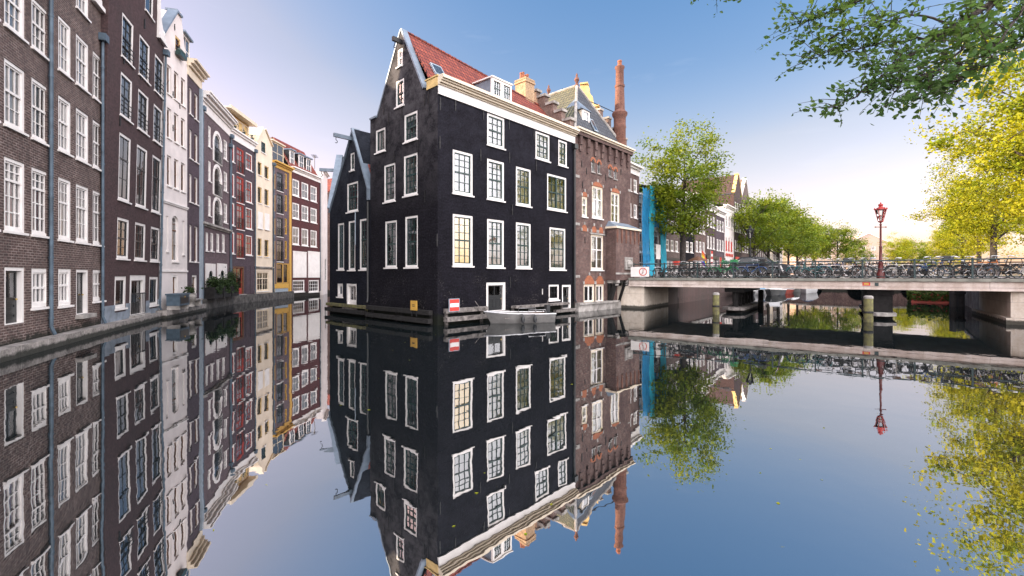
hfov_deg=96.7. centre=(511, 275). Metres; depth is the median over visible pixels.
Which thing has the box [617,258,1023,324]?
bridge
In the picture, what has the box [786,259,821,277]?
bicycle
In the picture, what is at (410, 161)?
window
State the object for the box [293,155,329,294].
white house
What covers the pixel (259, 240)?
window
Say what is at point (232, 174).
window
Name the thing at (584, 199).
window
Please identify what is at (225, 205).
window
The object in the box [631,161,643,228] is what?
row house
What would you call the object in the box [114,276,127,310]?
window
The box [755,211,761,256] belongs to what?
row house
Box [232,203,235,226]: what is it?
window
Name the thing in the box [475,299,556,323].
rowing boat
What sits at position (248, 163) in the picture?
window
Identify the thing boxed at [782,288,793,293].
moored boat
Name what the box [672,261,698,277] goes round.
bicycle
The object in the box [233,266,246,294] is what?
door
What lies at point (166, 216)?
window
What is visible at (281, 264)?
window
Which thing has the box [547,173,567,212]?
window
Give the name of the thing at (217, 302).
quay wall
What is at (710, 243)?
row house
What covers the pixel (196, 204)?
window
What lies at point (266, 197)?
window
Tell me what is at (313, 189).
window
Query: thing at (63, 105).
window
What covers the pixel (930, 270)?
bicycle
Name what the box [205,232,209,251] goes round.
window
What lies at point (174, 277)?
door
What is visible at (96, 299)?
window
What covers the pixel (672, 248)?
row house
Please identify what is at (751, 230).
street lamp
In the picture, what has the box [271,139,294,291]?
narrow house
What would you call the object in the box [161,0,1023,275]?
sky
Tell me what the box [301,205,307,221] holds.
window
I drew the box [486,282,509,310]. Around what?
door
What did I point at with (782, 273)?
motor scooter
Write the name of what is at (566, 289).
door
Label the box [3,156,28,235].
window
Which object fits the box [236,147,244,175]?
window
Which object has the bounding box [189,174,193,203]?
window
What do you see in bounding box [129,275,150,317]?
door
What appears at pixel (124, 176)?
window
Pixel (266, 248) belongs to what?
window
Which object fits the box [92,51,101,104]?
window
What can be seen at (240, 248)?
window
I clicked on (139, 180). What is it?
window
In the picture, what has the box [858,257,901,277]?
bicycle
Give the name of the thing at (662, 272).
bicycle
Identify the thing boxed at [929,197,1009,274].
elm tree
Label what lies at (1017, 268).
bicycle
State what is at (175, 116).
window
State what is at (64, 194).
window
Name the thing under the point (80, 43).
window
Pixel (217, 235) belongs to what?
window
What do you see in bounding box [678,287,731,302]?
quay wall
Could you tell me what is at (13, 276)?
door
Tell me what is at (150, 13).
window
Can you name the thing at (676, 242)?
window
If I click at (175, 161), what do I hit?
window
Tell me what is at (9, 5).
window
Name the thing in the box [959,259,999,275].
bicycle
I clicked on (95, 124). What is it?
window
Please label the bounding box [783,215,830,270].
elm tree
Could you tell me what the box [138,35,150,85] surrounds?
window
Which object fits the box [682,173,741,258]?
row house
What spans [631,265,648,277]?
prohibition sign
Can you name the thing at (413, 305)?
warning sign
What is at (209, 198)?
window
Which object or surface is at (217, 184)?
window
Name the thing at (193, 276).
door
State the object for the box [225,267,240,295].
shrub
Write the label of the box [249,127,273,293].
beige house
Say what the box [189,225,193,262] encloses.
window
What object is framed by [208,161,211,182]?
window
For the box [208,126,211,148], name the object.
window
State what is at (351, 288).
door
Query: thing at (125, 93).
window
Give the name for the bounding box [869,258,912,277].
bicycle
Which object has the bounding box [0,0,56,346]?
brick house
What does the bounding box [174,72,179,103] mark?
window
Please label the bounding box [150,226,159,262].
window
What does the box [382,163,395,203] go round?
window
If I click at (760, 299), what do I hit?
mooring pole
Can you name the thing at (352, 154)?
window
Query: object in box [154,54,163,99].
window
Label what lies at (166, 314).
quay wall
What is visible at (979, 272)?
bicycle
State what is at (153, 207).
window
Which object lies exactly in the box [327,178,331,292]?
brick house
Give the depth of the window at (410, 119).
21.75 m
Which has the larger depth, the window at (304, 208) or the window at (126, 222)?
the window at (304, 208)
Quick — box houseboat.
[906,290,948,302]
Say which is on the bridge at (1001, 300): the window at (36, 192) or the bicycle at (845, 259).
the bicycle at (845, 259)
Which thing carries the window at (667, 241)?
in the row house at (672, 248)
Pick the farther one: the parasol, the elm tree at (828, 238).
the elm tree at (828, 238)
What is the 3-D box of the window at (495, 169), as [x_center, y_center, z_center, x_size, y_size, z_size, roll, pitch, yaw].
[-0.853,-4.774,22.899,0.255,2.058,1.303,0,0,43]
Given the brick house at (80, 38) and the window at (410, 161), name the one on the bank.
the brick house at (80, 38)
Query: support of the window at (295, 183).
in the brick house at (306, 218)
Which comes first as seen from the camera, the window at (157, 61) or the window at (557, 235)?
the window at (157, 61)
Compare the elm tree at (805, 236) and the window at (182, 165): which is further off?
the elm tree at (805, 236)
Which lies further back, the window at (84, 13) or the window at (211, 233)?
the window at (211, 233)
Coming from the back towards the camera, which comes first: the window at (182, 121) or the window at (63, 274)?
the window at (182, 121)
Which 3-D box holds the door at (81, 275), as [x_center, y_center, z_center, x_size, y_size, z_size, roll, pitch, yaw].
[-15.509,0.640,16.448,0.420,1.743,1.113,0,0,-24]
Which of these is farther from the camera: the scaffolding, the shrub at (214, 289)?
the scaffolding
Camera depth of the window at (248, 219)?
39.06 m
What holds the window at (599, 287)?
in the brick house at (607, 245)
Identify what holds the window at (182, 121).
in the white house at (174, 270)
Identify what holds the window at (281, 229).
in the narrow house at (282, 225)
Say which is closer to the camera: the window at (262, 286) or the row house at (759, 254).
the window at (262, 286)
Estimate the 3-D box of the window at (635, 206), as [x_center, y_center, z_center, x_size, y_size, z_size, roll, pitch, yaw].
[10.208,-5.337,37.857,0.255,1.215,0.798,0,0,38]
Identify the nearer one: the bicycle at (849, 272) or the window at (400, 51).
the window at (400, 51)
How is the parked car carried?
on the bridge at (1001, 300)
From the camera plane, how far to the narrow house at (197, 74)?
28.41 m
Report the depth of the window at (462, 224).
21.45 m
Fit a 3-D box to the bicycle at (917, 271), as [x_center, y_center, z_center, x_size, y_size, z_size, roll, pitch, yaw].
[20.359,-0.408,22.693,1.781,1.100,0.620,0,-3,37]
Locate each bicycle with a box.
[652,261,679,277]
[663,262,689,277]
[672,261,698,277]
[679,261,706,277]
[690,261,717,277]
[701,260,729,277]
[708,259,738,277]
[716,261,746,277]
[726,260,755,277]
[735,259,766,277]
[746,260,778,277]
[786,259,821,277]
[788,262,804,277]
[795,259,832,277]
[805,258,842,277]
[816,258,851,277]
[826,258,866,277]
[837,258,877,277]
[846,258,887,277]
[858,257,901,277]
[866,261,893,275]
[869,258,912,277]
[884,257,926,277]
[897,256,944,277]
[901,261,934,277]
[908,256,953,277]
[917,260,948,275]
[923,257,970,278]
[936,260,975,277]
[937,256,986,278]
[951,256,1001,278]
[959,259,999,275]
[960,256,1008,278]
[976,255,1023,278]
[992,255,1023,278]
[1004,259,1022,278]
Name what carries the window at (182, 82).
in the white house at (174, 270)
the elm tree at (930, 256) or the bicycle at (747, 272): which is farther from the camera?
the elm tree at (930, 256)
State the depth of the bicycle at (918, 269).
27.86 m
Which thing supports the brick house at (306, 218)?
on the bank
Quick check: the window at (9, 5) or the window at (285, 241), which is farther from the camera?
the window at (285, 241)
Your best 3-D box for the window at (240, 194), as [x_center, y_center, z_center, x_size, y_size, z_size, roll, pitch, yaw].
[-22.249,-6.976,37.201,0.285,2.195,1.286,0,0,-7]
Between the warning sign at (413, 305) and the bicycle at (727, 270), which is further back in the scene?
the bicycle at (727, 270)
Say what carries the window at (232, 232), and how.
in the brick house at (244, 150)
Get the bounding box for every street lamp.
[746,225,754,275]
[874,202,887,277]
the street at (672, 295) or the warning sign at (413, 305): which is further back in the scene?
the street at (672, 295)
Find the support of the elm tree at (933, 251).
on the quay street at (974, 296)
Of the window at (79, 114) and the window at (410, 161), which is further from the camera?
the window at (410, 161)
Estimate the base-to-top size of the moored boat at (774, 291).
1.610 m
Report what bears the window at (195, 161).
in the narrow house at (197, 74)
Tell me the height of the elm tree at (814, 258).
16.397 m
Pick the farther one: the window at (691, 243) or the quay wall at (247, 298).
the window at (691, 243)
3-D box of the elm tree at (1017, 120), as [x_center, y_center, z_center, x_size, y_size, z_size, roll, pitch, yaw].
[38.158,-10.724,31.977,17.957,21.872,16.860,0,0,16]
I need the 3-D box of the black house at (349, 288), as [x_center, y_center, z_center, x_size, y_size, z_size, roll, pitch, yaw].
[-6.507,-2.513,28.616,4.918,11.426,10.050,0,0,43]
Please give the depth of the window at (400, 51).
22.28 m
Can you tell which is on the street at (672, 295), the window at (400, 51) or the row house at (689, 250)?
the row house at (689, 250)
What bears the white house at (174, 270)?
on the bank
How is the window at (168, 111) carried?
in the white house at (174, 270)
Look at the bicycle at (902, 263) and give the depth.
23.50 m
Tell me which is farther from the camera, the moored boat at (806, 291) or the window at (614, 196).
the moored boat at (806, 291)
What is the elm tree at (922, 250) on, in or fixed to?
on the street at (672, 295)
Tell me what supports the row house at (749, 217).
on the street at (672, 295)
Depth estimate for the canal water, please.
5.91 m
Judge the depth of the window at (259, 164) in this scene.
41.03 m
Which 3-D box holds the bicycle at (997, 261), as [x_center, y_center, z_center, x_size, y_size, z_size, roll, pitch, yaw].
[22.677,-0.406,21.814,1.781,1.100,0.620,0,-5,31]
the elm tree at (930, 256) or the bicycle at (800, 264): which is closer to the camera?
the bicycle at (800, 264)
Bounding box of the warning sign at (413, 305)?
[410,300,416,316]
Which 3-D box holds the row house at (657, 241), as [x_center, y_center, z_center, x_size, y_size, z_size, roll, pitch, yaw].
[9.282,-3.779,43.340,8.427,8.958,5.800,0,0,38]
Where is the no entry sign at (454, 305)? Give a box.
[449,298,459,311]
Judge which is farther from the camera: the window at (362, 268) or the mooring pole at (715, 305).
the mooring pole at (715, 305)
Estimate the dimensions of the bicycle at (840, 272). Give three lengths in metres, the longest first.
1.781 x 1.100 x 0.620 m
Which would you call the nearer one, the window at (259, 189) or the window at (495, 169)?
the window at (495, 169)
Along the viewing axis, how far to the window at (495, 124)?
23.00 m
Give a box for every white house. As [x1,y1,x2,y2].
[158,7,188,309]
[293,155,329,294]
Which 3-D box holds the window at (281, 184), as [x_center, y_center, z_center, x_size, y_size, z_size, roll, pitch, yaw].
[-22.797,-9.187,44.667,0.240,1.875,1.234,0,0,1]
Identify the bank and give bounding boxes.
[115,285,294,303]
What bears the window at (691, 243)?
in the row house at (689, 250)
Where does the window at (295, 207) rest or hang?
in the brick house at (306, 218)
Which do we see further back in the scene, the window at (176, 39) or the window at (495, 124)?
the window at (176, 39)
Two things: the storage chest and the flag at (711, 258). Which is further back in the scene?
the flag at (711, 258)
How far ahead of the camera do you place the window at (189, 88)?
27.88 m
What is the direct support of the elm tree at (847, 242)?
on the street at (672, 295)
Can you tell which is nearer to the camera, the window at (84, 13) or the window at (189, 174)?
the window at (84, 13)
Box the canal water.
[0,289,1023,575]
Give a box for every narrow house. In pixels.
[172,29,209,303]
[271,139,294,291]
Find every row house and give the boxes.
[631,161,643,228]
[639,184,679,277]
[639,189,693,277]
[639,192,659,277]
[678,189,705,277]
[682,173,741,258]
[706,205,718,277]
[713,202,736,275]
[716,209,727,275]
[740,178,749,256]
[749,196,757,256]
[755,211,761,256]
[769,214,776,275]
[780,248,782,263]
[790,235,844,271]
[845,233,888,271]
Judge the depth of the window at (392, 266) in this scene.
22.99 m
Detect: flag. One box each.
[701,249,705,266]
[710,251,712,266]
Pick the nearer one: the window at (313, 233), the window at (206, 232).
the window at (206, 232)
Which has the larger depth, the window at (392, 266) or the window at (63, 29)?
the window at (392, 266)
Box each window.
[3,0,28,44]
[3,58,28,136]
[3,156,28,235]
[31,0,49,62]
[31,78,49,147]
[31,167,49,238]
[31,268,49,310]
[57,15,73,81]
[57,95,73,157]
[57,177,73,242]
[57,269,74,308]
[75,0,91,23]
[75,34,91,95]
[75,108,91,166]
[75,184,91,244]
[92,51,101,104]
[92,120,101,171]
[92,191,104,246]
[92,270,106,302]
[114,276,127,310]
[116,217,130,260]
[117,133,131,204]
[119,72,133,124]
[121,12,134,69]
[134,222,146,261]
[135,144,147,210]
[137,88,149,137]
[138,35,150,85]
[145,0,154,22]
[149,277,158,306]
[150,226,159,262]
[151,155,160,215]
[153,104,162,147]
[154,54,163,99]
[166,216,169,252]
[167,65,172,97]
[167,108,172,140]
[167,156,172,187]
[172,217,179,262]
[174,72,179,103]
[174,113,179,145]
[174,159,179,190]
[175,35,179,51]
[181,79,186,108]
[181,119,186,149]
[181,163,186,193]
[182,221,185,255]
[189,88,193,116]
[189,129,193,160]
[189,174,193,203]
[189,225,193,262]
[194,94,199,122]
[194,134,199,164]
[194,177,199,205]
[194,226,199,262]
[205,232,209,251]
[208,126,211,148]
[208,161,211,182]
[208,196,211,217]
[210,233,214,252]
[214,134,221,166]
[214,167,221,198]
[214,200,221,226]
[216,233,220,252]
[222,234,225,252]
[223,140,227,161]
[223,172,227,192]
[223,203,227,223]
[232,145,235,163]
[232,174,234,197]
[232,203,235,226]
[232,232,235,254]
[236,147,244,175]
[236,176,244,204]
[236,204,244,230]
[236,233,244,258]
[245,152,252,172]
[245,180,252,204]
[245,207,252,230]
[245,235,251,255]
[257,162,262,176]
[257,187,262,204]
[257,238,262,256]
[257,271,269,291]
[261,141,265,154]
[264,166,269,180]
[264,189,269,206]
[264,240,269,257]
[277,172,283,192]
[277,194,283,214]
[277,217,283,237]
[277,240,283,262]
[277,263,282,283]
[283,263,287,283]
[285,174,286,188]
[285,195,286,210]
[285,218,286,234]
[285,241,286,258]
[292,178,299,197]
[292,202,298,219]
[292,226,299,245]
[293,280,303,292]
[301,182,308,200]
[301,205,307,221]
[301,228,308,246]
[309,280,318,292]
[310,208,316,223]
[311,186,316,202]
[311,230,317,247]
[336,223,343,270]
[336,284,342,297]
[345,181,357,213]
[347,220,355,270]
[349,153,354,171]
[358,218,366,270]
[374,127,385,154]
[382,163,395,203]
[383,220,396,268]
[394,78,404,109]
[396,48,402,68]
[402,111,417,144]
[402,153,417,197]
[403,215,417,268]
[452,149,474,197]
[452,214,474,267]
[486,113,505,150]
[486,158,505,202]
[486,219,505,268]
[515,166,531,207]
[515,222,531,268]
[535,131,550,162]
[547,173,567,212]
[548,285,559,301]
[549,227,566,270]
[558,139,567,168]
[581,196,588,217]
[584,284,593,301]
[590,234,604,270]
[591,159,595,173]
[592,186,603,219]
[596,284,602,300]
[611,192,618,222]
[633,179,637,193]
[633,204,637,219]
[666,239,669,251]
[675,241,678,252]
[686,241,689,252]
[690,242,692,252]
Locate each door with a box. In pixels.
[4,267,23,324]
[75,269,96,318]
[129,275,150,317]
[172,275,176,292]
[192,275,195,292]
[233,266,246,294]
[342,284,356,309]
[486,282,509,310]
[562,285,571,308]
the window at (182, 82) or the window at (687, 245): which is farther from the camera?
the window at (687, 245)
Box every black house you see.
[325,128,369,316]
[365,28,579,325]
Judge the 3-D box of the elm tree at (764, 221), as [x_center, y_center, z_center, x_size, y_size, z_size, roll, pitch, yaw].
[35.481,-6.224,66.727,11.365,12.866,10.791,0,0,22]
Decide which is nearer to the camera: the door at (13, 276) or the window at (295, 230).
the door at (13, 276)
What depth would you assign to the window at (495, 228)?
23.03 m
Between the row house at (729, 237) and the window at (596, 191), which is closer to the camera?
the window at (596, 191)
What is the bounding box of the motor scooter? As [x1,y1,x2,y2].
[755,254,787,277]
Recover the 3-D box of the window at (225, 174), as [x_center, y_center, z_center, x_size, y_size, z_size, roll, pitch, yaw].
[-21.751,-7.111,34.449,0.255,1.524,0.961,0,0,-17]
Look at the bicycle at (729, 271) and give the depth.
28.02 m
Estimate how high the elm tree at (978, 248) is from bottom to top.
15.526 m
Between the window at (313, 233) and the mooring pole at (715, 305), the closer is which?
the mooring pole at (715, 305)
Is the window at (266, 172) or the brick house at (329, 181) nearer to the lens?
the window at (266, 172)
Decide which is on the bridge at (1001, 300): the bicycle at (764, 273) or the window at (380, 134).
the bicycle at (764, 273)
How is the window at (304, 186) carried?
in the brick house at (306, 218)
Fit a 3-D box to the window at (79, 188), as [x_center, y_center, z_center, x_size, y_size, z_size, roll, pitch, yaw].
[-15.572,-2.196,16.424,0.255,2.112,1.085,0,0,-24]
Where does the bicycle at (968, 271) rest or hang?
on the bridge at (1001, 300)
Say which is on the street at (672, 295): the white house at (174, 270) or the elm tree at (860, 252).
the elm tree at (860, 252)
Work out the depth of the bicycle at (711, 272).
28.77 m
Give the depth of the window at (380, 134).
23.61 m
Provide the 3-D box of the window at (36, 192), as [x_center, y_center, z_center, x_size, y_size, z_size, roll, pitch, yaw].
[-14.460,-2.203,13.887,0.255,2.075,1.075,0,0,-24]
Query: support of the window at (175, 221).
in the white house at (174, 270)
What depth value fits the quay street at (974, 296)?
31.50 m
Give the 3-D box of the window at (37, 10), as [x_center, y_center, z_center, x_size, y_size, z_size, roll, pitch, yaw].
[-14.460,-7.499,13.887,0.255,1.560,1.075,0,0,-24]
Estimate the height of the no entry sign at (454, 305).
0.580 m
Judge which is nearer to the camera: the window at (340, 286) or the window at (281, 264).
the window at (340, 286)
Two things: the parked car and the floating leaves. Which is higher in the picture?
the parked car
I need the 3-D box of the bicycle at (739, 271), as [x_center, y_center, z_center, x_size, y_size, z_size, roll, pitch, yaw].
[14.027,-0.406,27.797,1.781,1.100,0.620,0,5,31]
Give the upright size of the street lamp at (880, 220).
3.960 m
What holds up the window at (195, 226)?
in the narrow house at (197, 74)
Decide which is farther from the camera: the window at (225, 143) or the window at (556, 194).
the window at (225, 143)
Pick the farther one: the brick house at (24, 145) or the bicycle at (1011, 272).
the bicycle at (1011, 272)
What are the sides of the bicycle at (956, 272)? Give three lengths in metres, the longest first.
1.781 x 1.100 x 0.620 m
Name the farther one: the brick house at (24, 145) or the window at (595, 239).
the window at (595, 239)
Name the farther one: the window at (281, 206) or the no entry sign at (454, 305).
the window at (281, 206)
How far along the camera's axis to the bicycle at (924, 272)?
22.60 m
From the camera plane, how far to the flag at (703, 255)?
47.05 m
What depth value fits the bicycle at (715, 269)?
28.71 m
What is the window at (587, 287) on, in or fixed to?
in the brick house at (607, 245)
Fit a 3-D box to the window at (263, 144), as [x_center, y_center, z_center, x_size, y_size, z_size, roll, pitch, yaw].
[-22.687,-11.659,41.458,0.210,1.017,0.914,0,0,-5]
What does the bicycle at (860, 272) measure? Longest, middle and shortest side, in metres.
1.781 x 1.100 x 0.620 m
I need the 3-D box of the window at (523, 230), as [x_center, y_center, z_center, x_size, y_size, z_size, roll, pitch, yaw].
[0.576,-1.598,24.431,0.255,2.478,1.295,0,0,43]
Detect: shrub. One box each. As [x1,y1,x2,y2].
[205,275,224,298]
[218,276,232,296]
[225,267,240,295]
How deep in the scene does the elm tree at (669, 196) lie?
39.05 m
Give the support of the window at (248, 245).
in the brick house at (244, 150)
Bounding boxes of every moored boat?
[754,288,764,294]
[764,288,786,295]
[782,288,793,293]
[800,289,817,293]
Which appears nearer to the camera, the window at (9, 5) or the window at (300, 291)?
the window at (9, 5)
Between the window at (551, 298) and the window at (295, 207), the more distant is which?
the window at (295, 207)
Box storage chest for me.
[165,293,189,309]
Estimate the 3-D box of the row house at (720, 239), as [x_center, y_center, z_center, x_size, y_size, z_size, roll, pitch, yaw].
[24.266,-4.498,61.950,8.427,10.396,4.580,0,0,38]
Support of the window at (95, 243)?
in the brick house at (80, 38)
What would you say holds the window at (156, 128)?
in the brick house at (136, 54)
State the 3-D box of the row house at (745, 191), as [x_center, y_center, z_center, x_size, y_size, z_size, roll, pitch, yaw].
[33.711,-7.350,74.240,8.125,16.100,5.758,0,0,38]
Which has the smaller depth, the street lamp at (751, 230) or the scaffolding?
the street lamp at (751, 230)
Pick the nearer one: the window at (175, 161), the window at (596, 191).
the window at (175, 161)
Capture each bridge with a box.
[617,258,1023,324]
[777,274,936,290]
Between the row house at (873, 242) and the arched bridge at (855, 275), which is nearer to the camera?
the arched bridge at (855, 275)
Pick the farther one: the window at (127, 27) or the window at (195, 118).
the window at (195, 118)
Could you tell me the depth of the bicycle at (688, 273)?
28.89 m
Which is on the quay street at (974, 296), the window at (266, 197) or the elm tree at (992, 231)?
the elm tree at (992, 231)
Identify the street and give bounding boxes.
[550,277,776,304]
[952,277,1021,308]
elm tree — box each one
[631,112,745,275]
[690,0,1023,128]
[730,187,798,275]
[748,189,809,275]
[755,194,820,261]
[776,203,826,263]
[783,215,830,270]
[783,215,838,272]
[792,222,838,270]
[815,219,867,262]
[839,238,876,264]
[878,230,920,265]
[898,237,932,265]
[902,0,1023,244]
[902,108,1023,275]
[918,156,1023,277]
[920,242,940,269]
[921,226,974,275]
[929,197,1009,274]
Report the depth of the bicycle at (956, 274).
26.99 m
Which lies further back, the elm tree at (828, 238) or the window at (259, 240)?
the elm tree at (828, 238)
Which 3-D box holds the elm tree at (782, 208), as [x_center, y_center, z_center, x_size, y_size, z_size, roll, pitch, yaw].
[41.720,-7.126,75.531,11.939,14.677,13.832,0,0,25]
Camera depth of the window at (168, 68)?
25.14 m
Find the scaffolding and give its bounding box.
[638,185,666,277]
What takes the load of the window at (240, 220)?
in the brick house at (244, 150)
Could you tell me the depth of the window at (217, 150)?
32.64 m
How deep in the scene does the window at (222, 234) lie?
33.96 m
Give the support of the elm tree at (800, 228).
on the street at (672, 295)
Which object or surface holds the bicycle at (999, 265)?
on the bridge at (1001, 300)
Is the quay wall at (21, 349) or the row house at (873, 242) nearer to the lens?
the quay wall at (21, 349)
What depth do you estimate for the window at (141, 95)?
21.54 m
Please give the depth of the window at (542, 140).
25.75 m
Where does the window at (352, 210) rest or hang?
in the black house at (349, 288)
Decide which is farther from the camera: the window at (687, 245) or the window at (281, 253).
the window at (687, 245)
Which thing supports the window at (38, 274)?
in the brick house at (24, 145)
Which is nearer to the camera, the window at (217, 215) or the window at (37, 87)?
the window at (37, 87)
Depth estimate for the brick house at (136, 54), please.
20.55 m
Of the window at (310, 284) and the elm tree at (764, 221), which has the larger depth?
the elm tree at (764, 221)
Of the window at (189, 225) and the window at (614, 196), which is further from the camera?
the window at (614, 196)
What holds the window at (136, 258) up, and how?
in the brick house at (136, 54)
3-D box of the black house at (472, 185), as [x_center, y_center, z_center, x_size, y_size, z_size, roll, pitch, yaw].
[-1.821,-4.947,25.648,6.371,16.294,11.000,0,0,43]
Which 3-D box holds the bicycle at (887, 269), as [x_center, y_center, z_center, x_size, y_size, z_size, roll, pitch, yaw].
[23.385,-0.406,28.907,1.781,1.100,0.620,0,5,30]
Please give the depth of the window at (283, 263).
46.09 m
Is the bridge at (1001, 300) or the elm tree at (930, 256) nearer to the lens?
the bridge at (1001, 300)
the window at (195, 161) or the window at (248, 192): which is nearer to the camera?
the window at (195, 161)
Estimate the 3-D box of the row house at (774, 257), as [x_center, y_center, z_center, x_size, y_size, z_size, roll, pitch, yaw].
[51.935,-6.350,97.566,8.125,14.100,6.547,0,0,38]
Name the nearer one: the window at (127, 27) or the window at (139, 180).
the window at (127, 27)
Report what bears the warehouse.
on the bank
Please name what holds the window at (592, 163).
in the brick house at (607, 245)
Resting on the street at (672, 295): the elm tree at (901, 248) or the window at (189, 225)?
the elm tree at (901, 248)
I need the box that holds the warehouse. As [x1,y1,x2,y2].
[203,90,237,298]
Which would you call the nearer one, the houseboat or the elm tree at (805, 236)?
the houseboat
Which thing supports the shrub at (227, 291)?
on the quay wall at (217, 302)
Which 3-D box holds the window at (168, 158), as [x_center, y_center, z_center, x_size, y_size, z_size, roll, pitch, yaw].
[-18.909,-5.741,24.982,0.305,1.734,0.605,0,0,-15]
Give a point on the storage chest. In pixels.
(176, 301)
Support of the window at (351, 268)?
in the black house at (349, 288)
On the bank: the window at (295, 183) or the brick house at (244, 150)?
the brick house at (244, 150)
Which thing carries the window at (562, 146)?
in the black house at (472, 185)
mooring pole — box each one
[712,292,719,314]
[758,290,763,307]
[863,296,873,321]
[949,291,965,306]
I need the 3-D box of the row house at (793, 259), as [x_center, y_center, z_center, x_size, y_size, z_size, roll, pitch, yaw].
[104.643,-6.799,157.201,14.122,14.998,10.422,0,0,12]
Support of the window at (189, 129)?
in the narrow house at (197, 74)
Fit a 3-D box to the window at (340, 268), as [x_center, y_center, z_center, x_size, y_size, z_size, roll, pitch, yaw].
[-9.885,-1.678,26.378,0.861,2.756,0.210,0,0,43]
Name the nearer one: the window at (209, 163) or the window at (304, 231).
the window at (209, 163)
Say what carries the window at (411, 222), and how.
in the black house at (472, 185)
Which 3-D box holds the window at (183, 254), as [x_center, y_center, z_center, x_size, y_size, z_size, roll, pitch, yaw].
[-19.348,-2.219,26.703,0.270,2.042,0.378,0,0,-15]
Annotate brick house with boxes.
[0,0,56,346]
[47,0,108,335]
[101,0,169,323]
[225,104,257,294]
[271,137,322,296]
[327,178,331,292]
[534,60,640,311]
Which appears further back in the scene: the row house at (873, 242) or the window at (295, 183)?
the row house at (873, 242)
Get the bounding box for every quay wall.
[0,313,161,362]
[156,304,206,318]
[202,296,232,308]
[233,291,293,303]
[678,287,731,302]
[965,291,978,308]
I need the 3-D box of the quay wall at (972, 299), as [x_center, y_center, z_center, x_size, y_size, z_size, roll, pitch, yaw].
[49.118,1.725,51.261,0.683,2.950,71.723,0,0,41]
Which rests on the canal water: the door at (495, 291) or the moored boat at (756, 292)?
the moored boat at (756, 292)
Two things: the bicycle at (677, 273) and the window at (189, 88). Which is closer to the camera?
the window at (189, 88)
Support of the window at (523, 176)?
in the black house at (472, 185)
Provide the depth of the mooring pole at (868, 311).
21.63 m
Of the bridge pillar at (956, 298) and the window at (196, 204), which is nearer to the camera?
the window at (196, 204)
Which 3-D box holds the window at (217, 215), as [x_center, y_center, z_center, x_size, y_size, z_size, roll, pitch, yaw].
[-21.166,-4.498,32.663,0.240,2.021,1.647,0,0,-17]
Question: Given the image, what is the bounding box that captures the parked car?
[729,257,794,277]
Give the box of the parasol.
[688,256,707,260]
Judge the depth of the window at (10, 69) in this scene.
12.80 m
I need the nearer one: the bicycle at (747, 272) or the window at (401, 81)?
the window at (401, 81)
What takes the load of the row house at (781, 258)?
on the street at (672, 295)
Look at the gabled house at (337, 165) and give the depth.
28.39 m
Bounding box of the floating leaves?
[213,337,934,534]
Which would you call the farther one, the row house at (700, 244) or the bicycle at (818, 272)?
the row house at (700, 244)
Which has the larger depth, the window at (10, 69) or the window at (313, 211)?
the window at (313, 211)
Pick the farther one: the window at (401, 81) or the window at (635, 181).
the window at (635, 181)
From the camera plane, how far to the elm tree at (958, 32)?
7.56 m
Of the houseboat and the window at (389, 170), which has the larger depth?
the houseboat
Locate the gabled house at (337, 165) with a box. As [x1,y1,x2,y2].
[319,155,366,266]
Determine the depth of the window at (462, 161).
21.43 m
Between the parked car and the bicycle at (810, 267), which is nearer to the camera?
the bicycle at (810, 267)
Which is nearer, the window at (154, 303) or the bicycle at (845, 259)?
the window at (154, 303)
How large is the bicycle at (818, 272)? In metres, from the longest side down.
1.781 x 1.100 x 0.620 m
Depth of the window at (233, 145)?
36.12 m
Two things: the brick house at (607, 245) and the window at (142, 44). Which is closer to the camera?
the window at (142, 44)

